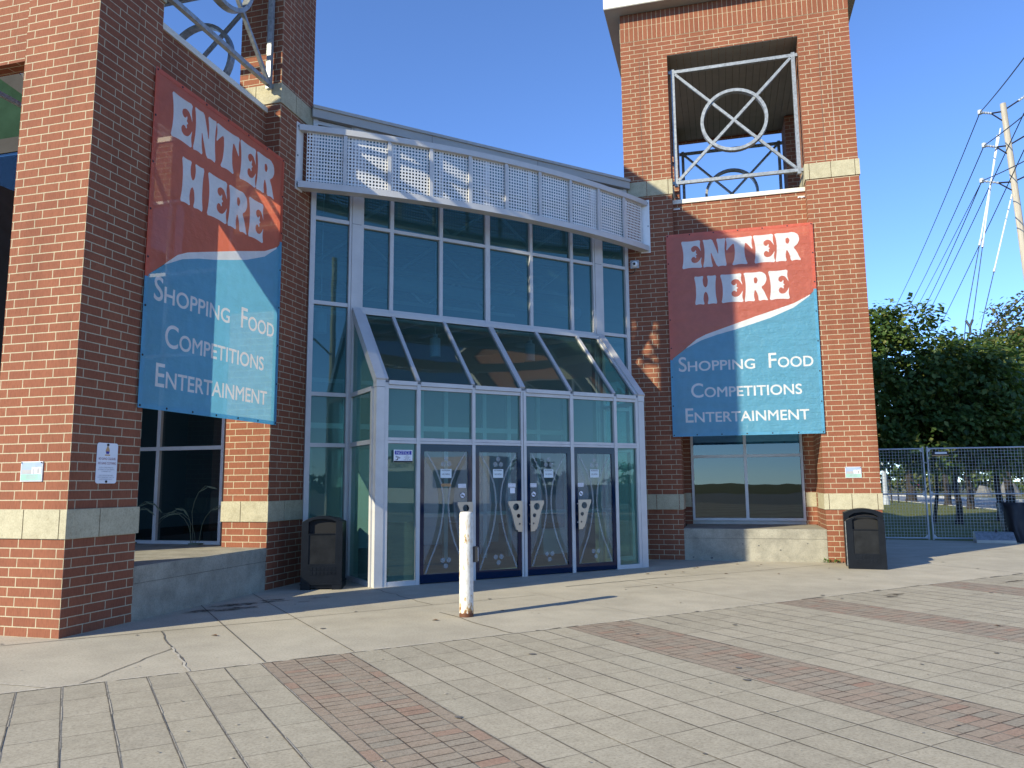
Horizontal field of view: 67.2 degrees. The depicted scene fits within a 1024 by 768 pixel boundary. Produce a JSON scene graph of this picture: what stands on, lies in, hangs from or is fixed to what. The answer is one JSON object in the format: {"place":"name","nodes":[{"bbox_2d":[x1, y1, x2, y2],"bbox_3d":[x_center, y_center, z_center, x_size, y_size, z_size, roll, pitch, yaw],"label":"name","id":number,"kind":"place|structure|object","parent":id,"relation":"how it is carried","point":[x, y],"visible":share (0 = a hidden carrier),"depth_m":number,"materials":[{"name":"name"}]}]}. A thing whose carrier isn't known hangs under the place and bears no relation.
{"place":"outdoors","nodes":[
{"label":"outdoors","id":0,"kind":"place"},
{"bbox_2d":[0,574,1023,767],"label":"plaza paving","id":1,"kind":"structure","parent":0,"point":[924,676],"depth_m":5.46,"materials":[{"name":"grey stone"}]},
{"bbox_2d":[191,568,1016,767],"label":"gum spots","id":2,"kind":"object","parent":1,"relation":"on","point":[229,605],"visible":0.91,"depth_m":9.60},
{"bbox_2d":[0,539,1023,693],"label":"pavement","id":3,"kind":"structure","parent":0,"point":[289,626],"depth_m":9.51,"materials":[{"name":"concrete"}]},
{"bbox_2d":[0,73,22,189],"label":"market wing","id":4,"kind":"structure","parent":3,"relation":"on","point":[11,86],"depth_m":15.18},
{"bbox_2d":[0,0,315,638],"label":"brick tower","id":5,"kind":"structure","parent":3,"relation":"on","point":[69,382],"depth_m":8.76,"materials":[{"name":"brick"}]},
{"bbox_2d":[20,461,43,481],"bbox_3d":[-5.096,0.928,8.170,0.285,0.210,0.020,-2,-8,15],"label":"picture plaque","id":6,"kind":"object","parent":5,"relation":"attached to","point":[32,471],"visible":1,"depth_m":8.16,"materials":[{"name":"grey"}]},
{"bbox_2d":[95,443,117,482],"bbox_3d":[-4.488,0.878,8.539,0.012,0.445,0.300,-2,-8,15],"label":"warning sign","id":7,"kind":"object","parent":5,"relation":"attached to","point":[106,462],"visible":1,"depth_m":8.54,"materials":[{"name":"white"}]},
{"bbox_2d":[135,262,225,544],"bbox_3d":[-5.812,-0.277,12.883,2.500,5.780,0.120,-2,-8,15],"label":"porch window","id":8,"kind":"structure","parent":5,"relation":"in","point":[182,461],"depth_m":12.53,"materials":[{"name":"glass"}]},
{"bbox_2d":[137,66,283,424],"bbox_3d":[-4.004,-1.657,10.654,0.012,4.250,2.900,-2,-8,15],"label":"banner","id":9,"kind":"object","parent":5,"relation":"attached to","point":[210,325],"visible":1,"depth_m":10.38,"materials":[{"name":"blue fabric"}]},
{"bbox_2d":[131,543,265,621],"bbox_3d":[-5.824,2.669,10.344,3.654,0.720,4.140,-2,-8,15],"label":"concrete ledge","id":10,"kind":"object","parent":3,"relation":"on","point":[169,578],"visible":0.47,"depth_m":10.05,"materials":[{"name":"grey concrete"}]},
{"bbox_2d":[135,501,161,543],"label":"dried stalks","id":11,"kind":"object","parent":10,"relation":"on","point":[157,507],"visible":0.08,"depth_m":12.42,"materials":[{"name":"plant"}]},
{"bbox_2d":[155,486,220,544],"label":"dried stalks","id":12,"kind":"object","parent":10,"relation":"on","point":[192,543],"visible":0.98,"depth_m":12.23,"materials":[{"name":"plant"}]},
{"bbox_2d":[0,104,635,577],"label":"entrance hall","id":13,"kind":"structure","parent":3,"relation":"on","point":[370,254],"depth_m":15.70,"materials":[{"name":"metal"}]},
{"bbox_2d":[430,323,439,357],"bbox_3d":[-1.436,-2.301,14.463,0.196,3.628,0.193,-2,-8,15],"label":"pendant lamp","id":14,"kind":"object","parent":13,"relation":"hanging from","point":[435,346],"visible":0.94,"depth_m":14.18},
{"bbox_2d":[295,121,650,253],"bbox_3d":[-0.237,-3.591,14.420,7.491,1.160,0.657,4,-9,-30],"label":"perforated sunscreen","id":15,"kind":"object","parent":13,"relation":"attached to","point":[425,199],"visible":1,"depth_m":13.80,"materials":[{"name":"metal"}]},
{"bbox_2d":[525,333,534,361],"bbox_3d":[0.343,-2.217,15.476,0.196,3.560,0.193,-2,-8,15],"label":"pendant lamp","id":16,"kind":"object","parent":13,"relation":"hanging from","point":[529,351],"visible":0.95,"depth_m":15.19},
{"bbox_2d":[299,515,346,589],"bbox_3d":[-2.857,2.543,11.725,0.620,1.080,0.578,0,-7,-6],"label":"litter bin","id":17,"kind":"object","parent":3,"relation":"on","point":[323,551],"visible":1,"depth_m":11.46,"materials":[{"name":"black plastic"}]},
{"bbox_2d":[308,533,334,563],"bbox_3d":[-2.832,2.456,11.482,0.396,0.448,0.044,0,-7,-6],"label":"door panel","id":18,"kind":"structure","parent":17,"relation":"in","point":[321,546],"depth_m":11.47,"materials":[{"name":"plastic"}]},
{"bbox_2d":[0,185,820,526],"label":"bay wall","id":19,"kind":"structure","parent":3,"relation":"on","point":[808,441],"depth_m":16.58,"materials":[{"name":"brick"}]},
{"bbox_2d":[690,434,806,520],"bbox_3d":[5.173,0.167,17.272,2.370,5.700,0.120,-2,-8,15],"label":"porch window","id":20,"kind":"structure","parent":19,"relation":"attached to","point":[749,477],"depth_m":17.01,"materials":[{"name":"glass"}]},
{"bbox_2d":[459,511,477,617],"bbox_3d":[-0.508,2.138,9.066,0.224,1.259,0.172,-2,-8,15],"label":"bollard","id":21,"kind":"object","parent":3,"relation":"on","point":[468,553],"visible":0.91,"depth_m":9.01,"materials":[{"name":"metal"}]},
{"bbox_2d":[346,307,648,587],"bbox_3d":[-0.107,1.026,13.655,5.320,4.544,1.382,4,-9,-30],"label":"entrance vestibule","id":22,"kind":"object","parent":3,"relation":"on","point":[523,518],"visible":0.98,"depth_m":12.99,"materials":[{"name":"metal"}]},
{"bbox_2d":[394,450,412,461],"bbox_3d":[-1.695,1.122,11.996,0.310,0.194,0.010,4,-9,-30],"label":"notice sign","id":23,"kind":"object","parent":22,"relation":"attached to","point":[402,455],"visible":1,"depth_m":11.99,"materials":[{"name":"white paper"}]},
{"bbox_2d":[419,444,472,583],"bbox_3d":[-1.048,2.047,12.270,0.906,2.153,0.169,4,-9,-30],"label":"door","id":24,"kind":"structure","parent":22,"relation":"in","point":[444,473],"depth_m":12.24,"materials":[{"name":"blue"}]},
{"bbox_2d":[476,445,522,578],"bbox_3d":[-0.221,2.101,12.739,0.859,2.153,0.169,4,-9,-30],"label":"door","id":25,"kind":"structure","parent":22,"relation":"in","point":[517,515],"depth_m":12.79,"materials":[{"name":"blue"}]},
{"bbox_2d":[527,446,571,575],"bbox_3d":[0.643,2.158,13.229,0.897,2.153,0.169,4,-9,-30],"label":"door","id":26,"kind":"structure","parent":22,"relation":"in","point":[548,473],"depth_m":13.21,"materials":[{"name":"blue"}]},
{"bbox_2d":[574,447,616,571],"bbox_3d":[1.486,2.214,13.707,0.884,2.153,0.169,4,-9,-30],"label":"door","id":27,"kind":"structure","parent":22,"relation":"in","point":[612,564],"depth_m":13.69,"materials":[{"name":"blue"}]},
{"bbox_2d":[603,0,883,562],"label":"brick tower","id":28,"kind":"structure","parent":3,"relation":"on","point":[711,73],"depth_m":16.11,"materials":[{"name":"brick"}]},
{"bbox_2d":[630,260,638,273],"bbox_3d":[2.555,-2.593,16.341,0.267,0.487,0.137,-2,-8,15],"label":"security camera","id":29,"kind":"object","parent":28,"relation":"attached to","point":[634,264],"visible":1,"depth_m":16.32,"materials":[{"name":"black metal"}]},
{"bbox_2d":[666,222,824,436],"bbox_3d":[4.664,-1.090,15.607,2.900,4.250,0.012,-2,-8,15],"label":"banner","id":30,"kind":"object","parent":28,"relation":"attached to","point":[743,320],"visible":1,"depth_m":15.59,"materials":[{"name":"blue fabric"}]},
{"bbox_2d":[845,467,861,477],"bbox_3d":[6.537,1.692,14.755,0.285,0.210,0.020,-2,-8,15],"label":"sign","id":31,"kind":"object","parent":28,"relation":"attached to","point":[852,472],"visible":1,"depth_m":14.75,"materials":[{"name":"grey"}]},
{"bbox_2d":[684,524,828,562],"bbox_3d":[4.986,3.314,15.946,2.673,0.720,1.844,-2,-8,15],"label":"concrete ledge","id":32,"kind":"object","parent":3,"relation":"on","point":[768,542],"visible":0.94,"depth_m":15.11,"materials":[{"name":"grey concrete"}]},
{"bbox_2d":[842,508,887,569],"bbox_3d":[6.396,2.788,13.980,0.666,1.038,0.927,-3,-8,21],"label":"litter bin","id":33,"kind":"object","parent":3,"relation":"on","point":[864,538],"visible":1,"depth_m":13.59,"materials":[{"name":"black plastic"}]},
{"bbox_2d":[853,529,878,553],"bbox_3d":[6.241,2.778,13.579,0.412,0.425,0.044,-3,-8,21],"label":"door panel","id":34,"kind":"structure","parent":33,"relation":"in","point":[865,541],"depth_m":13.56,"materials":[{"name":"plastic"}]},
{"bbox_2d":[878,447,929,539],"bbox_3d":[9.415,2.905,20.508,2.940,2.400,0.044,-2,-8,15],"label":"fence","id":35,"kind":"object","parent":3,"relation":"on","point":[924,493],"visible":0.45,"depth_m":20.24,"materials":[{"name":"metal"}]},
{"bbox_2d":[926,446,1023,539],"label":"fence","id":36,"kind":"object","parent":3,"relation":"on","point":[931,493],"visible":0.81,"depth_m":19.87,"materials":[{"name":"metal"}]},
{"bbox_2d":[931,451,948,455],"bbox_3d":[11.189,1.825,20.130,0.410,0.125,0.014,-2,-8,15],"label":"fence tag","id":37,"kind":"object","parent":36,"relation":"attached to","point":[941,453],"visible":1,"depth_m":20.12,"materials":[{"name":"white"}]},
{"bbox_2d":[973,529,1016,543],"bbox_3d":[11.930,3.761,19.067,0.840,0.330,0.600,-4,-8,23],"label":"ballast block","id":38,"kind":"object","parent":3,"relation":"on","point":[994,537],"depth_m":18.91,"materials":[{"name":"concrete"}]},
{"bbox_2d":[20,0,1023,481],"label":"sky","id":39,"kind":"structure","parent":0,"point":[537,78],"materials":[{"name":"blue"}]},
{"bbox_2d":[882,500,1002,540],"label":"lawn","id":40,"kind":"structure","parent":0,"point":[901,516],"depth_m":29.86,"materials":[{"name":"green plant"}]},
{"bbox_2d":[881,366,911,504],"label":"lamp post","id":41,"kind":"object","parent":40,"relation":"on","point":[886,497],"visible":0.35,"depth_m":52.52,"materials":[{"name":"white metal"}]},
{"bbox_2d":[868,292,1023,523],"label":"broadleaf tree","id":42,"kind":"object","parent":40,"relation":"on","point":[909,414],"visible":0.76,"depth_m":27.57,"materials":[{"name":"green plant"}]},
{"bbox_2d":[922,435,984,521],"bbox_3d":[16.484,3.005,29.256,2.857,4.716,2.990,5,-9,-35],"label":"leaning tree","id":43,"kind":"object","parent":40,"relation":"on","point":[935,511],"visible":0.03,"depth_m":28.86,"materials":[{"name":"brown plant"}]},
{"bbox_2d":[964,468,975,508],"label":"maple tree","id":44,"kind":"object","parent":40,"relation":"on","point":[969,489],"depth_m":43.28,"materials":[{"name":"brown plant"}]},
{"bbox_2d":[977,96,1023,278],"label":"utility pole","id":45,"kind":"object","parent":40,"relation":"on","point":[1014,189],"visible":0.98,"depth_m":34.50,"materials":[{"name":"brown wood"}]},
{"bbox_2d":[908,187,978,323],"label":"power line","id":46,"kind":"object","parent":45,"relation":"attached to","point":[947,248],"visible":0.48,"depth_m":50.09,"materials":[{"name":"black metal"}]},
{"bbox_2d":[896,57,1023,304],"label":"power line","id":47,"kind":"object","parent":45,"relation":"attached to","point":[961,158],"visible":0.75,"depth_m":38.66,"materials":[{"name":"black metal"}]},
{"bbox_2d":[908,113,1023,352],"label":"power line","id":48,"kind":"object","parent":45,"relation":"attached to","point":[981,204],"visible":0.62,"depth_m":36.21,"materials":[{"name":"black metal"}]},
{"bbox_2d":[909,115,1023,306],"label":"power line","id":49,"kind":"object","parent":45,"relation":"attached to","point":[964,191],"visible":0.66,"depth_m":39.34,"materials":[{"name":"black metal"}]},
{"bbox_2d":[912,161,1023,329],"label":"power line","id":50,"kind":"object","parent":45,"relation":"attached to","point":[965,219],"visible":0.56,"depth_m":38.54,"materials":[{"name":"black metal"}]},
{"bbox_2d":[934,150,1023,336],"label":"power line","id":51,"kind":"object","parent":45,"relation":"attached to","point":[985,232],"visible":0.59,"depth_m":36.08,"materials":[{"name":"black metal"}]},
{"bbox_2d":[964,128,1000,338],"bbox_3d":[20.593,-6.379,34.067,3.342,10.615,0.549,2,-8,-17],"label":"guy wire","id":52,"kind":"object","parent":45,"relation":"attached to","point":[979,243],"visible":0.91,"depth_m":34.31,"materials":[{"name":"silver metal"}]},
{"bbox_2d":[965,319,973,334],"bbox_3d":[19.920,-2.479,33.516,0.350,0.677,0.088,-5,-9,31],"label":"guy yoke","id":53,"kind":"object","parent":52,"relation":"attached to","point":[968,324],"visible":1,"depth_m":33.48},
{"bbox_2d":[967,134,997,339],"bbox_3d":[20.575,-6.255,33.977,3.239,10.351,0.336,2,-8,-19],"label":"guy wire","id":54,"kind":"object","parent":45,"relation":"attached to","point":[982,245],"visible":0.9,"depth_m":34.15,"materials":[{"name":"silver metal"}]},
{"bbox_2d":[979,194,1011,337],"bbox_3d":[20.897,-4.824,33.603,3.160,7.493,0.375,2,-8,-20],"label":"guy wire","id":55,"kind":"object","parent":45,"relation":"attached to","point":[994,269],"visible":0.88,"depth_m":33.88,"materials":[{"name":"silver metal"}]},
{"bbox_2d":[978,296,1023,337],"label":"power line","id":56,"kind":"object","parent":45,"relation":"attached to","point":[1005,313],"visible":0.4,"depth_m":32.89,"materials":[{"name":"black metal"}]},
{"bbox_2d":[989,309,1023,339],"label":"power line","id":57,"kind":"object","parent":45,"relation":"attached to","point":[1010,321],"visible":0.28,"depth_m":30.97,"materials":[{"name":"black metal"}]},
{"bbox_2d":[880,481,1023,498],"bbox_3d":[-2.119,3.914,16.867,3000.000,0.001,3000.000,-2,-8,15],"label":"ground","id":58,"kind":"structure","parent":0,"point":[965,491],"depth_m":116.60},
{"bbox_2d":[880,465,904,490],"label":"tree","id":59,"kind":"object","parent":58,"relation":"on","point":[900,475],"visible":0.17,"depth_m":120.88,"materials":[{"name":"green plant"}]},
{"bbox_2d":[874,389,930,501],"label":"maple tree","id":60,"kind":"object","parent":58,"relation":"on","point":[910,497],"depth_m":60.47,"materials":[{"name":"brown plant"}]},
{"bbox_2d":[891,462,932,491],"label":"tree","id":61,"kind":"object","parent":58,"relation":"on","point":[894,467],"visible":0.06,"depth_m":127.82,"materials":[{"name":"green plant"}]},
{"bbox_2d":[893,451,952,504],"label":"maple tree","id":62,"kind":"object","parent":58,"relation":"on","point":[947,498],"visible":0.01,"depth_m":50.35,"materials":[{"name":"brown plant"}]},
{"bbox_2d":[893,468,959,492],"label":"tree","id":63,"kind":"object","parent":58,"relation":"on","point":[917,479],"visible":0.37,"depth_m":113.08,"materials":[{"name":"green plant"}]},
{"bbox_2d":[898,328,1023,520],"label":"broadleaf tree","id":64,"kind":"object","parent":58,"relation":"on","point":[1017,363],"visible":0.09,"depth_m":29.63,"materials":[{"name":"green plant"}]},
{"bbox_2d":[933,467,1002,492],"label":"tree","id":65,"kind":"object","parent":58,"relation":"on","point":[979,478],"visible":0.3,"depth_m":108.25,"materials":[{"name":"green plant"}]},
{"bbox_2d":[924,290,1023,501],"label":"maple tree","id":66,"kind":"object","parent":58,"relation":"on","point":[998,325],"visible":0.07,"depth_m":38.70,"materials":[{"name":"green plant"}]},
{"bbox_2d":[975,485,992,495],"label":"boulder","id":67,"kind":"object","parent":58,"relation":"on","point":[980,489],"visible":0.76,"depth_m":81.71,"materials":[{"name":"grey stone"}]},
{"bbox_2d":[1000,482,1021,495],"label":"boulder","id":68,"kind":"object","parent":58,"relation":"on","point":[1002,487],"visible":0.43,"depth_m":82.74,"materials":[{"name":"grey stone"}]},
{"bbox_2d":[1001,469,1023,492],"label":"tree","id":69,"kind":"object","parent":58,"relation":"on","point":[1020,486],"visible":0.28,"depth_m":101.81,"materials":[{"name":"green plant"}]},
{"bbox_2d":[888,496,1023,508],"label":"road","id":70,"kind":"structure","parent":0,"point":[989,503],"depth_m":62.19,"materials":[{"name":"grey asphalt"}]},
{"bbox_2d":[888,495,1023,509],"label":"kerb","id":71,"kind":"structure","parent":70,"relation":"on","point":[994,499],"depth_m":65.75,"materials":[{"name":"concrete"}]},
{"bbox_2d":[996,502,1023,542],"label":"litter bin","id":72,"kind":"object","parent":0,"point":[1012,513],"visible":0.99,"depth_m":19.27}
]}

